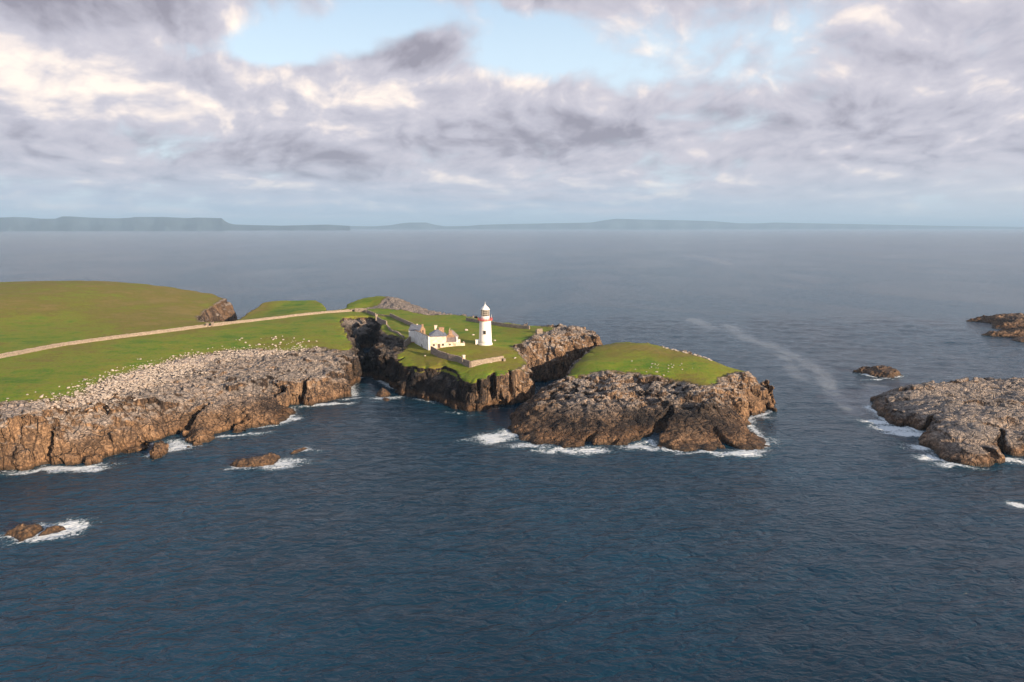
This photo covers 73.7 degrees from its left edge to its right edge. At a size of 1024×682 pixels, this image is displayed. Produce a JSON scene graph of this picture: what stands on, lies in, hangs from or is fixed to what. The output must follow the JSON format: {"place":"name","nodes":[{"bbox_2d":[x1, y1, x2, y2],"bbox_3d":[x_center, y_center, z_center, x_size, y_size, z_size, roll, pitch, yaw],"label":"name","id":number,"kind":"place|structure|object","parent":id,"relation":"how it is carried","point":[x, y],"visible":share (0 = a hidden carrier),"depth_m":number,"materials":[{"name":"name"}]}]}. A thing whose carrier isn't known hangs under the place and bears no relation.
{"place":"outdoors","nodes":[
{"label":"outdoors","id":0,"kind":"place"},
{"bbox_2d":[0,216,349,230],"bbox_3d":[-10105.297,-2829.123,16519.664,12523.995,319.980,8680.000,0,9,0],"label":"hills","id":1,"kind":"structure","parent":0,"point":[66,223],"depth_m":15127.36,"materials":[{"name":"grey"}]},
{"bbox_2d":[0,281,602,470],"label":"headland","id":2,"kind":"structure","parent":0,"point":[239,394],"depth_m":309.17,"materials":[{"name":"green plant"}]},
{"bbox_2d":[0,325,206,357],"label":"stone wall","id":3,"kind":"structure","parent":2,"relation":"on","point":[65,344],"depth_m":338.18,"materials":[{"name":"beige stone"}]},
{"bbox_2d":[31,345,317,410],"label":"loose stones","id":4,"kind":"object","parent":2,"relation":"on","point":[146,370],"visible":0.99,"depth_m":271.59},
{"bbox_2d":[0,309,353,355],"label":"dirt road","id":5,"kind":"structure","parent":2,"relation":"on","point":[6,353],"depth_m":357.61,"materials":[{"name":"beige soil"}]},
{"bbox_2d":[214,309,354,325],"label":"stone wall","id":6,"kind":"structure","parent":2,"relation":"on","point":[228,323],"depth_m":426.55,"materials":[{"name":"beige stone"}]},
{"bbox_2d":[355,308,366,311],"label":"stone wall","id":7,"kind":"structure","parent":2,"relation":"on","point":[360,309],"depth_m":453.50,"materials":[{"name":"beige stone"}]},
{"bbox_2d":[366,309,375,315],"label":"stone wall","id":8,"kind":"structure","parent":2,"relation":"on","point":[370,312],"depth_m":442.31,"materials":[{"name":"grey stone"}]},
{"bbox_2d":[377,317,386,324],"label":"stone wall","id":9,"kind":"structure","parent":2,"relation":"on","point":[380,321],"depth_m":404.74,"materials":[{"name":"grey stone"}]},
{"bbox_2d":[387,324,404,337],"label":"stone wall","id":10,"kind":"structure","parent":2,"relation":"on","point":[395,331],"depth_m":370.59,"materials":[{"name":"grey stone"}]},
{"bbox_2d":[390,313,413,325],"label":"stone wall","id":11,"kind":"structure","parent":2,"relation":"on","point":[400,319],"depth_m":408.74,"materials":[{"name":"grey stone"}]},
{"bbox_2d":[404,336,410,346],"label":"stone wall","id":12,"kind":"structure","parent":2,"relation":"on","point":[407,341],"depth_m":340.79,"materials":[{"name":"grey stone"}]},
{"bbox_2d":[409,324,424,342],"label":"outbuilding","id":13,"kind":"structure","parent":2,"relation":"on","point":[417,327],"depth_m":343.86,"materials":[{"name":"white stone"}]},
{"bbox_2d":[414,330,429,349],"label":"courtyard wall","id":14,"kind":"structure","parent":2,"relation":"on","point":[422,339],"depth_m":332.22,"materials":[{"name":"white paint"}]},
{"bbox_2d":[429,325,446,348],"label":"keepers house","id":15,"kind":"structure","parent":2,"relation":"on","point":[437,338],"depth_m":324.73,"materials":[{"name":"white paint"}]},
{"bbox_2d":[430,346,448,359],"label":"stone wall","id":16,"kind":"structure","parent":2,"relation":"on","point":[438,353],"depth_m":310.34,"materials":[{"name":"grey stone"}]},
{"bbox_2d":[446,336,457,346],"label":"lean to annex","id":17,"kind":"object","parent":2,"relation":"on","point":[451,341],"visible":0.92,"depth_m":325.84,"materials":[{"name":"paint"}]},
{"bbox_2d":[446,329,458,336],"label":"gabled wing","id":18,"kind":"structure","parent":2,"relation":"on","point":[451,333],"depth_m":330.95,"materials":[{"name":"brick"}]},
{"bbox_2d":[448,354,462,363],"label":"stone wall","id":19,"kind":"structure","parent":2,"relation":"on","point":[455,358],"depth_m":303.21,"materials":[{"name":"grey stone"}]},
{"bbox_2d":[458,339,464,345],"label":"yard wall","id":20,"kind":"structure","parent":2,"relation":"on","point":[461,344],"depth_m":326.44,"materials":[{"name":"white paint"}]},
{"bbox_2d":[463,359,470,367],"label":"stone wall","id":21,"kind":"structure","parent":2,"relation":"on","point":[467,363],"depth_m":294.93,"materials":[{"name":"grey stone"}]},
{"bbox_2d":[475,305,491,345],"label":"lighthouse","id":22,"kind":"object","parent":2,"relation":"on","point":[485,335],"visible":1,"depth_m":327.60,"materials":[{"name":"white paint"}]},
{"bbox_2d":[471,356,503,366],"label":"stone wall","id":23,"kind":"structure","parent":2,"relation":"on","point":[483,361],"depth_m":297.86,"materials":[{"name":"beige stone"}]},
{"bbox_2d":[466,318,529,328],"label":"stone wall","id":24,"kind":"structure","parent":2,"relation":"on","point":[502,324],"depth_m":389.01,"materials":[{"name":"grey stone"}]},
{"bbox_2d":[535,329,542,333],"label":"stone hut","id":25,"kind":"object","parent":2,"relation":"on","point":[538,331],"visible":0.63,"depth_m":360.66,"materials":[{"name":"beige stone"}]},
{"bbox_2d":[0,229,1023,681],"bbox_3d":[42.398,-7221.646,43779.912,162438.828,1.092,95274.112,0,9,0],"label":"sea","id":26,"kind":"structure","parent":0,"point":[836,529],"depth_m":183.59,"materials":[{"name":"liquid"}]},
{"bbox_2d":[4,523,43,541],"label":"sea rock","id":27,"kind":"object","parent":26,"relation":"in","point":[21,532],"visible":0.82,"depth_m":165.84,"materials":[{"name":"brown stone"}]},
{"bbox_2d":[38,525,65,535],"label":"sea rock","id":28,"kind":"object","parent":26,"relation":"in","point":[51,530],"visible":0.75,"depth_m":167.52,"materials":[{"name":"brown stone"}]},
{"bbox_2d":[149,440,168,460],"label":"sea rock","id":29,"kind":"object","parent":26,"relation":"in","point":[160,449],"visible":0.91,"depth_m":222.99,"materials":[{"name":"brown stone"}]},
{"bbox_2d":[230,452,280,467],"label":"sea rock","id":30,"kind":"object","parent":26,"relation":"in","point":[271,458],"visible":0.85,"depth_m":214.71,"materials":[{"name":"brown stone"}]},
{"bbox_2d":[290,447,307,453],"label":"sea rock","id":31,"kind":"object","parent":26,"relation":"in","point":[298,450],"visible":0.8,"depth_m":228.06,"materials":[{"name":"brown stone"}]},
{"bbox_2d":[376,388,390,396],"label":"sea rock","id":32,"kind":"object","parent":26,"relation":"in","point":[382,392],"visible":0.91,"depth_m":303.84,"materials":[{"name":"brown stone"}]},
{"bbox_2d":[853,365,902,377],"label":"sea rock","id":33,"kind":"object","parent":26,"relation":"in","point":[882,371],"visible":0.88,"depth_m":346.51,"materials":[{"name":"brown stone"}]},
{"bbox_2d":[966,313,1023,328],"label":"sea reef","id":34,"kind":"object","parent":26,"relation":"in","point":[1005,321],"visible":0.92,"depth_m":528.50},
{"bbox_2d":[981,326,1023,337],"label":"sea reef","id":35,"kind":"object","parent":26,"relation":"in","point":[1011,332],"visible":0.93,"depth_m":469.41},
{"bbox_2d":[1011,336,1023,341],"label":"sea reef","id":36,"kind":"object","parent":26,"relation":"in","point":[1019,339],"visible":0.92,"depth_m":450.17},
{"bbox_2d":[0,0,1023,226],"label":"sky","id":37,"kind":"structure","parent":0,"point":[238,112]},
{"bbox_2d":[507,342,776,451],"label":"grassy islet","id":38,"kind":"object","parent":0,"point":[613,394],"visible":0.98,"depth_m":263.30,"materials":[{"name":"brown stone"}]},
{"bbox_2d":[350,219,1023,228],"bbox_3d":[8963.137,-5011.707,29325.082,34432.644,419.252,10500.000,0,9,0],"label":"hills","id":39,"kind":"structure","parent":0,"point":[641,224],"depth_m":27013.39,"materials":[{"name":"grey"}]},
{"bbox_2d":[870,377,1023,466],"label":"bare rock island","id":40,"kind":"structure","parent":0,"point":[976,421],"depth_m":252.51,"materials":[{"name":"grey stone"}]}
]}

